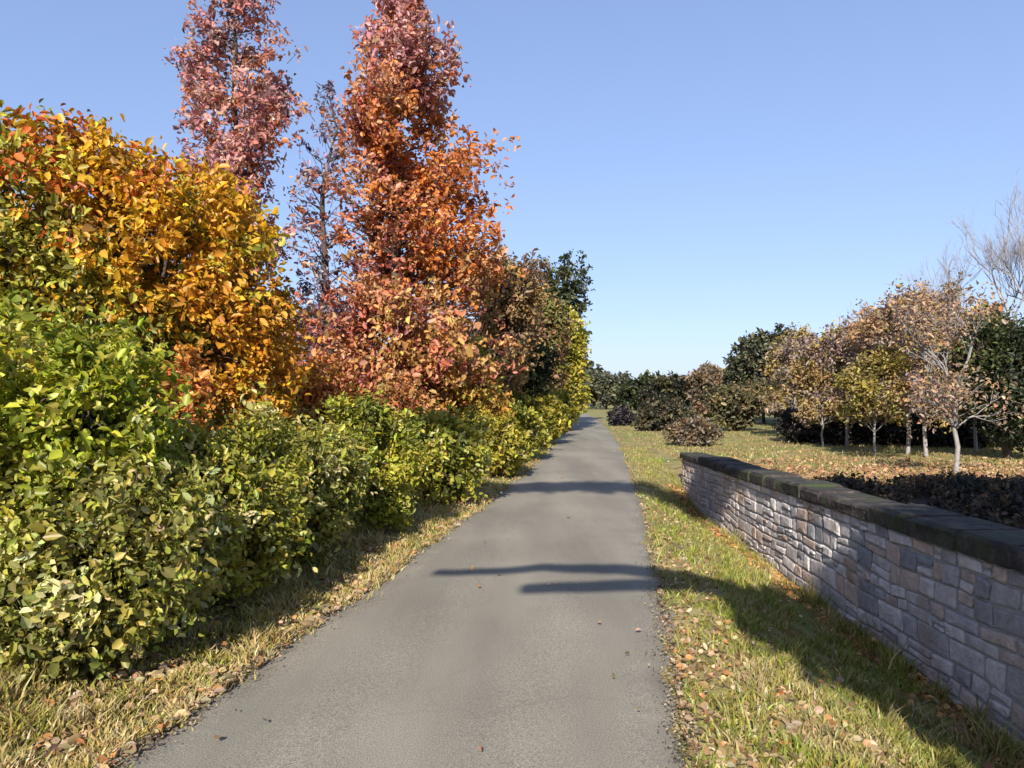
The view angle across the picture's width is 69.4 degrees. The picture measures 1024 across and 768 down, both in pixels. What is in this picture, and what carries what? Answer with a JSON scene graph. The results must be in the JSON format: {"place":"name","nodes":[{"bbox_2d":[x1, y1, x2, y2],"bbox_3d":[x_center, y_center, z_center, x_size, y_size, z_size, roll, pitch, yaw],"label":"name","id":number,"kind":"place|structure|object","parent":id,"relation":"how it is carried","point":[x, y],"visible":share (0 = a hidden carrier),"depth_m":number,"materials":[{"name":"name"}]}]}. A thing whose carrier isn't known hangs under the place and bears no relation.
{"place":"outdoors","nodes":[
{"label":"outdoors","id":0,"kind":"place"},
{"bbox_2d":[114,413,687,767],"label":"path","id":1,"kind":"structure","parent":0,"point":[436,657],"depth_m":4.47,"materials":[{"name":"grey asphalt"}]},
{"bbox_2d":[95,472,703,767],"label":"path edge debris","id":2,"kind":"object","parent":1,"relation":"on","point":[682,714],"visible":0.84,"depth_m":4.04,"materials":[{"name":"brown plant"}]},
{"bbox_2d":[213,451,697,750],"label":"fallen leaves","id":3,"kind":"object","parent":1,"relation":"on","point":[480,749],"visible":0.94,"depth_m":3.73,"materials":[{"name":"brown plant"}]},
{"bbox_2d":[0,403,1023,767],"bbox_3d":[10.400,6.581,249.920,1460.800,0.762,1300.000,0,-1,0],"label":"ground","id":4,"kind":"structure","parent":0,"point":[672,465],"depth_m":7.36,"materials":[{"name":"green plant"}]},
{"bbox_2d":[0,281,200,595],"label":"shrub","id":5,"kind":"object","parent":4,"relation":"on","point":[89,396],"visible":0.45,"depth_m":4.47,"materials":[{"name":"green plant"}]},
{"bbox_2d":[0,414,236,691],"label":"shrub","id":6,"kind":"object","parent":4,"relation":"on","point":[115,602],"visible":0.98,"depth_m":4.00,"materials":[{"name":"green plant"}]},
{"bbox_2d":[56,310,196,418],"bbox_3d":[-4.073,0.536,7.406,1.902,2.507,1.640,0,-1,0],"label":"shrub","id":7,"kind":"object","parent":4,"relation":"on","point":[85,316],"depth_m":7.32,"materials":[{"name":"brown plant"}]},
{"bbox_2d":[0,98,321,429],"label":"autumn tree","id":8,"kind":"object","parent":4,"relation":"on","point":[91,254],"visible":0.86,"depth_m":7.85,"materials":[{"name":"brown plant"}]},
{"bbox_2d":[140,338,225,438],"bbox_3d":[-3.215,0.656,6.777,1.188,2.196,1.186,0,-1,0],"label":"shrub","id":9,"kind":"object","parent":4,"relation":"on","point":[205,390],"visible":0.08,"depth_m":6.83,"materials":[{"name":"brown plant"}]},
{"bbox_2d":[154,0,312,417],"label":"autumn tree","id":10,"kind":"object","parent":4,"relation":"on","point":[255,134],"visible":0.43,"depth_m":17.52,"materials":[{"name":"brown plant"}]},
{"bbox_2d":[146,389,326,610],"bbox_3d":[-2.372,0.906,5.652,1.819,1.744,1.672,0,-1,0],"label":"shrub","id":11,"kind":"object","parent":4,"relation":"on","point":[255,492],"visible":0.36,"depth_m":5.54,"materials":[{"name":"green plant"}]},
{"bbox_2d":[202,387,312,430],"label":"shrub","id":12,"kind":"object","parent":4,"relation":"on","point":[259,389],"visible":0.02,"depth_m":9.32,"materials":[{"name":"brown plant"}]},
{"bbox_2d":[0,447,551,767],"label":"fallen leaves","id":13,"kind":"object","parent":4,"relation":"on","point":[64,746],"visible":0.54,"depth_m":4.20,"materials":[{"name":"brown plant"}]},
{"bbox_2d":[0,442,555,767],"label":"grass","id":14,"kind":"structure","parent":4,"relation":"on","point":[14,721],"depth_m":4.23,"materials":[{"name":"plant"}]},
{"bbox_2d":[208,404,383,568],"bbox_3d":[-2.110,0.981,7.092,1.696,1.612,1.648,0,-1,0],"label":"shrub","id":15,"kind":"object","parent":4,"relation":"on","point":[340,486],"visible":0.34,"depth_m":6.90,"materials":[{"name":"green plant"}]},
{"bbox_2d":[245,294,367,404],"bbox_3d":[-6.805,-0.455,24.053,4.651,5.100,4.526,0,-1,0],"label":"tree","id":16,"kind":"object","parent":4,"relation":"on","point":[271,391],"visible":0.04,"depth_m":23.48,"materials":[{"name":"brown plant"}]},
{"bbox_2d":[282,350,357,425],"bbox_3d":[-3.215,0.646,12.186,1.710,2.401,1.617,0,-1,0],"label":"shrub","id":17,"kind":"object","parent":4,"relation":"on","point":[318,392],"visible":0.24,"depth_m":11.99,"materials":[{"name":"brown plant"}]},
{"bbox_2d":[282,80,370,373],"bbox_3d":[-4.764,-2.895,18.606,2.892,9.797,2.645,0,-1,0],"label":"autumn tree","id":18,"kind":"object","parent":4,"relation":"on","point":[322,275],"visible":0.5,"depth_m":18.52,"materials":[{"name":"brown plant"}]},
{"bbox_2d":[306,387,431,531],"bbox_3d":[-1.684,0.923,8.681,1.502,1.792,1.633,0,-1,0],"label":"shrub","id":19,"kind":"object","parent":4,"relation":"on","point":[386,436],"visible":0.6,"depth_m":8.41,"materials":[{"name":"green plant"}]},
{"bbox_2d":[272,0,529,413],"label":"autumn tree","id":20,"kind":"object","parent":4,"relation":"on","point":[386,286],"visible":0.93,"depth_m":15.73,"materials":[{"name":"brown plant"}]},
{"bbox_2d":[365,374,454,423],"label":"shrub","id":21,"kind":"object","parent":4,"relation":"on","point":[415,399],"visible":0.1,"depth_m":13.43,"materials":[{"name":"brown plant"}]},
{"bbox_2d":[226,360,621,403],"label":"distant woods","id":22,"kind":"object","parent":4,"relation":"on","point":[591,362],"depth_m":194.31,"materials":[{"name":"green plant"}]},
{"bbox_2d":[399,402,494,507],"bbox_3d":[-1.089,1.085,11.175,1.698,1.615,1.941,0,-1,0],"label":"shrub","id":23,"kind":"object","parent":4,"relation":"on","point":[457,455],"visible":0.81,"depth_m":10.71,"materials":[{"name":"green plant"}]},
{"bbox_2d":[392,329,504,397],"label":"tree","id":24,"kind":"object","parent":4,"relation":"on","point":[482,353],"visible":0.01,"depth_m":20.98,"materials":[{"name":"brown plant"}]},
{"bbox_2d":[421,363,514,422],"bbox_3d":[-1.048,0.690,16.013,2.223,2.430,1.723,0,-1,0],"label":"shrub","id":25,"kind":"object","parent":4,"relation":"on","point":[479,399],"visible":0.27,"depth_m":15.88,"materials":[{"name":"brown plant"}]},
{"bbox_2d":[462,408,530,476],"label":"shrub","id":26,"kind":"object","parent":4,"relation":"on","point":[508,459],"visible":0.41,"depth_m":14.61,"materials":[{"name":"yellow plant"}]},
{"bbox_2d":[466,243,557,400],"bbox_3d":[-0.292,-1.244,24.098,3.526,6.630,3.204,0,-1,0],"label":"tree","id":27,"kind":"object","parent":4,"relation":"on","point":[514,308],"visible":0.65,"depth_m":23.48,"materials":[{"name":"brown plant"}]},
{"bbox_2d":[496,398,551,458],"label":"shrub","id":28,"kind":"object","parent":4,"relation":"on","point":[532,425],"visible":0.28,"depth_m":18.91,"materials":[{"name":"green plant"}]},
{"bbox_2d":[501,330,559,399],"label":"tree","id":29,"kind":"object","parent":4,"relation":"on","point":[538,384],"visible":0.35,"depth_m":26.61,"materials":[{"name":"green plant"}]},
{"bbox_2d":[510,389,574,441],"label":"shrub","id":30,"kind":"object","parent":4,"relation":"on","point":[550,407],"visible":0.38,"depth_m":25.25,"materials":[{"name":"yellow plant"}]},
{"bbox_2d":[513,291,578,391],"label":"tree","id":31,"kind":"object","parent":4,"relation":"on","point":[552,310],"visible":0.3,"depth_m":32.31,"materials":[{"name":"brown plant"}]},
{"bbox_2d":[528,249,595,376],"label":"tree","id":32,"kind":"object","parent":4,"relation":"on","point":[568,292],"visible":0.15,"depth_m":45.09,"materials":[{"name":"green plant"}]},
{"bbox_2d":[541,385,582,430],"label":"shrub","id":33,"kind":"object","parent":4,"relation":"on","point":[568,397],"visible":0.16,"depth_m":35.24,"materials":[{"name":"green plant"}]},
{"bbox_2d":[546,303,593,413],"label":"tree","id":34,"kind":"object","parent":4,"relation":"on","point":[576,361],"visible":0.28,"depth_m":39.26,"materials":[{"name":"yellow plant"}]},
{"bbox_2d":[575,373,596,405],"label":"tree","id":35,"kind":"object","parent":4,"relation":"on","point":[584,383],"visible":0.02,"depth_m":117.36,"materials":[{"name":"green plant"}]},
{"bbox_2d":[581,367,632,408],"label":"tree","id":36,"kind":"object","parent":4,"relation":"on","point":[603,386],"visible":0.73,"depth_m":103.14,"materials":[{"name":"green plant"}]},
{"bbox_2d":[606,404,638,425],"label":"shrub","id":37,"kind":"object","parent":4,"relation":"on","point":[619,415],"visible":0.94,"depth_m":42.38,"materials":[{"name":"purple plant"}]},
{"bbox_2d":[616,369,687,409],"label":"tree","id":38,"kind":"object","parent":4,"relation":"on","point":[626,395],"visible":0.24,"depth_m":93.54,"materials":[{"name":"green plant"}]},
{"bbox_2d":[635,370,689,415],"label":"tree","id":39,"kind":"object","parent":4,"relation":"on","point":[671,386],"visible":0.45,"depth_m":50.99,"materials":[{"name":"green plant"}]},
{"bbox_2d":[630,395,696,431],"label":"shrub","id":40,"kind":"object","parent":4,"relation":"on","point":[655,414],"visible":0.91,"depth_m":35.35,"materials":[{"name":"green plant"}]},
{"bbox_2d":[668,375,690,407],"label":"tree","id":41,"kind":"object","parent":4,"relation":"on","point":[688,400],"visible":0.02,"depth_m":109.74,"materials":[{"name":"green plant"}]},
{"bbox_2d":[662,412,724,446],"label":"shrub","id":42,"kind":"object","parent":4,"relation":"on","point":[697,430],"visible":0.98,"depth_m":24.45,"materials":[{"name":"brown plant"}]},
{"bbox_2d":[681,360,723,421],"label":"tree","id":43,"kind":"object","parent":4,"relation":"on","point":[706,374],"visible":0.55,"depth_m":49.18,"materials":[{"name":"brown plant"}]},
{"bbox_2d":[700,375,771,430],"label":"shrub","id":44,"kind":"object","parent":4,"relation":"on","point":[735,407],"visible":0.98,"depth_m":35.21,"materials":[{"name":"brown plant"}]},
{"bbox_2d":[718,322,799,423],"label":"tree","id":45,"kind":"object","parent":4,"relation":"on","point":[752,347],"visible":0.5,"depth_m":45.09,"materials":[{"name":"green plant"}]},
{"bbox_2d":[771,406,818,443],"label":"shrub","id":46,"kind":"object","parent":4,"relation":"on","point":[785,425],"visible":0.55,"depth_m":26.68,"materials":[{"name":"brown plant"}]},
{"bbox_2d":[759,322,839,415],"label":"young tree","id":47,"kind":"object","parent":4,"relation":"on","point":[787,352],"visible":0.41,"depth_m":29.41,"materials":[{"name":"brown plant"}]},
{"bbox_2d":[763,363,849,418],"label":"tree","id":48,"kind":"object","parent":4,"relation":"on","point":[782,375],"visible":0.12,"depth_m":41.81,"materials":[{"name":"brown plant"}]},
{"bbox_2d":[773,332,839,412],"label":"young tree","id":49,"kind":"object","parent":4,"relation":"on","point":[792,369],"visible":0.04,"depth_m":35.68,"materials":[{"name":"brown plant"}]},
{"bbox_2d":[605,424,1023,484],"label":"grass","id":50,"kind":"structure","parent":4,"relation":"on","point":[774,453],"depth_m":20.42,"materials":[{"name":"green plant"}]},
{"bbox_2d":[780,353,848,446],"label":"young tree","id":51,"kind":"object","parent":4,"relation":"on","point":[804,377],"visible":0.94,"depth_m":24.18,"materials":[{"name":"brown plant"}]},
{"bbox_2d":[620,447,1013,767],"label":"fallen leaves","id":52,"kind":"object","parent":4,"relation":"on","point":[721,752],"visible":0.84,"depth_m":4.29,"materials":[{"name":"brown plant"}]},
{"bbox_2d":[802,412,862,444],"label":"shrub","id":53,"kind":"object","parent":4,"relation":"on","point":[833,432],"visible":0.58,"depth_m":25.02,"materials":[{"name":"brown plant"}]},
{"bbox_2d":[793,312,894,446],"bbox_3d":[10.979,-0.115,24.020,2.955,4.486,2.695,1,-1,-38],"label":"young tree","id":54,"kind":"object","parent":4,"relation":"on","point":[841,348],"visible":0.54,"depth_m":23.88,"materials":[{"name":"plant"}]},
{"bbox_2d":[665,483,1023,767],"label":"fallen leaves","id":55,"kind":"object","parent":4,"relation":"on","point":[926,696],"visible":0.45,"depth_m":6.22,"materials":[{"name":"brown plant"}]},
{"bbox_2d":[672,450,1023,484],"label":"fallen leaves","id":56,"kind":"object","parent":4,"relation":"on","point":[931,469],"visible":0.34,"depth_m":16.53,"materials":[{"name":"brown plant"}]},
{"bbox_2d":[679,452,1023,747],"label":"stone wall","id":57,"kind":"structure","parent":4,"relation":"on","point":[940,591],"depth_m":6.18,"materials":[{"name":"grey stone"}]},
{"bbox_2d":[837,300,876,322],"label":"bare tree","id":58,"kind":"object","parent":4,"relation":"on","point":[851,312],"visible":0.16,"depth_m":38.88,"materials":[{"name":"grey plant"}]},
{"bbox_2d":[826,321,905,403],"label":"young tree","id":59,"kind":"object","parent":4,"relation":"on","point":[838,364],"visible":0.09,"depth_m":30.36,"materials":[{"name":"brown plant"}]},
{"bbox_2d":[831,340,914,455],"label":"young tree","id":60,"kind":"object","parent":4,"relation":"on","point":[869,389],"visible":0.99,"depth_m":20.20,"materials":[{"name":"yellow plant"}]},
{"bbox_2d":[849,411,898,445],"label":"shrub","id":61,"kind":"object","parent":4,"relation":"on","point":[865,433],"visible":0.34,"depth_m":25.00,"materials":[{"name":"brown plant"}]},
{"bbox_2d":[851,304,917,371],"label":"young tree","id":62,"kind":"object","parent":4,"relation":"on","point":[854,311],"visible":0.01,"depth_m":30.40,"materials":[{"name":"brown plant"}]},
{"bbox_2d":[876,411,933,445],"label":"shrub","id":63,"kind":"object","parent":4,"relation":"on","point":[900,434],"visible":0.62,"depth_m":24.57,"materials":[{"name":"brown plant"}]},
{"bbox_2d":[837,275,975,453],"bbox_3d":[11.047,-0.505,20.880,3.580,5.195,2.790,-1,-1,35],"label":"young tree","id":64,"kind":"object","parent":4,"relation":"on","point":[871,324],"visible":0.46,"depth_m":20.99,"materials":[{"name":"brown plant"}]},
{"bbox_2d":[888,342,942,370],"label":"tree","id":65,"kind":"object","parent":4,"relation":"on","point":[912,355],"visible":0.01,"depth_m":36.89,"materials":[{"name":"brown plant"}]},
{"bbox_2d":[892,486,959,512],"bbox_3d":[9.624,1.667,4.687,12.864,0.072,17.436,0,-1,0],"label":"planting bed","id":66,"kind":"object","parent":4,"relation":"on","point":[917,500],"depth_m":11.51,"materials":[{"name":"brown plant"}]},
{"bbox_2d":[812,471,918,504],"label":"shrub","id":67,"kind":"object","parent":66,"relation":"on","point":[884,491],"visible":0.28,"depth_m":10.33,"materials":[{"name":"brown plant"}]},
{"bbox_2d":[885,469,1023,499],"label":"shrub","id":68,"kind":"object","parent":66,"relation":"on","point":[922,482],"visible":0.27,"depth_m":11.82,"materials":[{"name":"brown plant"}]},
{"bbox_2d":[919,474,1023,509],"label":"shrub","id":69,"kind":"object","parent":66,"relation":"on","point":[963,491],"visible":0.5,"depth_m":10.34,"materials":[{"name":"brown plant"}]},
{"bbox_2d":[941,486,1023,526],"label":"shrub","id":70,"kind":"object","parent":66,"relation":"on","point":[1008,506],"visible":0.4,"depth_m":7.97,"materials":[{"name":"brown plant"}]},
{"bbox_2d":[987,512,1023,529],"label":"shrub","id":71,"kind":"object","parent":66,"relation":"on","point":[1016,521],"visible":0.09,"depth_m":6.41,"materials":[{"name":"brown plant"}]},
{"bbox_2d":[1000,474,1023,480],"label":"shrub","id":72,"kind":"object","parent":66,"relation":"on","point":[1016,476],"visible":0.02,"depth_m":12.47,"materials":[{"name":"brown plant"}]},
{"bbox_2d":[881,281,976,405],"bbox_3d":[15.282,-0.729,27.358,4.530,5.858,3.635,1,-1,-40],"label":"young tree","id":73,"kind":"object","parent":4,"relation":"on","point":[951,290],"visible":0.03,"depth_m":26.50,"materials":[{"name":"brown plant"}]},
{"bbox_2d":[878,284,997,455],"bbox_3d":[11.254,-0.302,20.108,3.976,4.747,2.733,1,-1,-28],"label":"young tree","id":74,"kind":"object","parent":4,"relation":"on","point":[893,395],"visible":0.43,"depth_m":19.84,"materials":[{"name":"brown plant"}]},
{"bbox_2d":[915,278,970,304],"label":"bare tree","id":75,"kind":"object","parent":4,"relation":"on","point":[938,289],"visible":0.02,"depth_m":34.05,"materials":[{"name":"grey plant"}]},
{"bbox_2d":[914,410,972,447],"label":"shrub","id":76,"kind":"object","parent":4,"relation":"on","point":[939,437],"visible":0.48,"depth_m":23.98,"materials":[{"name":"green plant"}]},
{"bbox_2d":[897,239,994,309],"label":"bare tree","id":77,"kind":"object","parent":4,"relation":"on","point":[944,273],"visible":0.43,"depth_m":27.69,"materials":[{"name":"grey plant"}]},
{"bbox_2d":[880,268,1023,473],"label":"young tree","id":78,"kind":"object","parent":4,"relation":"on","point":[924,340],"visible":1,"depth_m":15.55,"materials":[{"name":"brown plant"}]},
{"bbox_2d":[925,311,998,451],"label":"young tree","id":79,"kind":"object","parent":4,"relation":"on","point":[974,428],"visible":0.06,"depth_m":21.95,"materials":[{"name":"brown plant"}]},
{"bbox_2d":[918,292,1017,447],"bbox_3d":[14.584,-0.408,24.325,3.422,5.126,2.747,0,-1,-11],"label":"young tree","id":80,"kind":"object","parent":4,"relation":"on","point":[989,310],"visible":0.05,"depth_m":23.87,"materials":[{"name":"brown plant"}]},
{"bbox_2d":[940,301,1023,458],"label":"tree","id":81,"kind":"object","parent":4,"relation":"on","point":[1005,355],"visible":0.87,"depth_m":19.09,"materials":[{"name":"green plant"}]},
{"bbox_2d":[943,169,1023,320],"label":"bare tree","id":82,"kind":"object","parent":4,"relation":"on","point":[1002,257],"visible":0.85,"depth_m":25.59,"materials":[{"name":"grey plant"}]},
{"bbox_2d":[957,411,1013,448],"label":"shrub","id":83,"kind":"object","parent":4,"relation":"on","point":[968,439],"visible":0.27,"depth_m":23.60,"materials":[{"name":"green plant"}]},
{"bbox_2d":[976,198,1023,300],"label":"bare tree","id":84,"kind":"object","parent":4,"relation":"on","point":[1009,271],"visible":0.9,"depth_m":25.38,"materials":[{"name":"grey plant"}]},
{"bbox_2d":[1011,434,1023,447],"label":"shrub","id":85,"kind":"object","parent":4,"relation":"on","point":[1015,440],"visible":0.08,"depth_m":23.74,"materials":[{"name":"green plant"}]},
{"bbox_2d":[0,0,1023,379],"label":"sky","id":86,"kind":"structure","parent":0,"point":[721,170],"materials":[{"name":"blue"}]}
]}

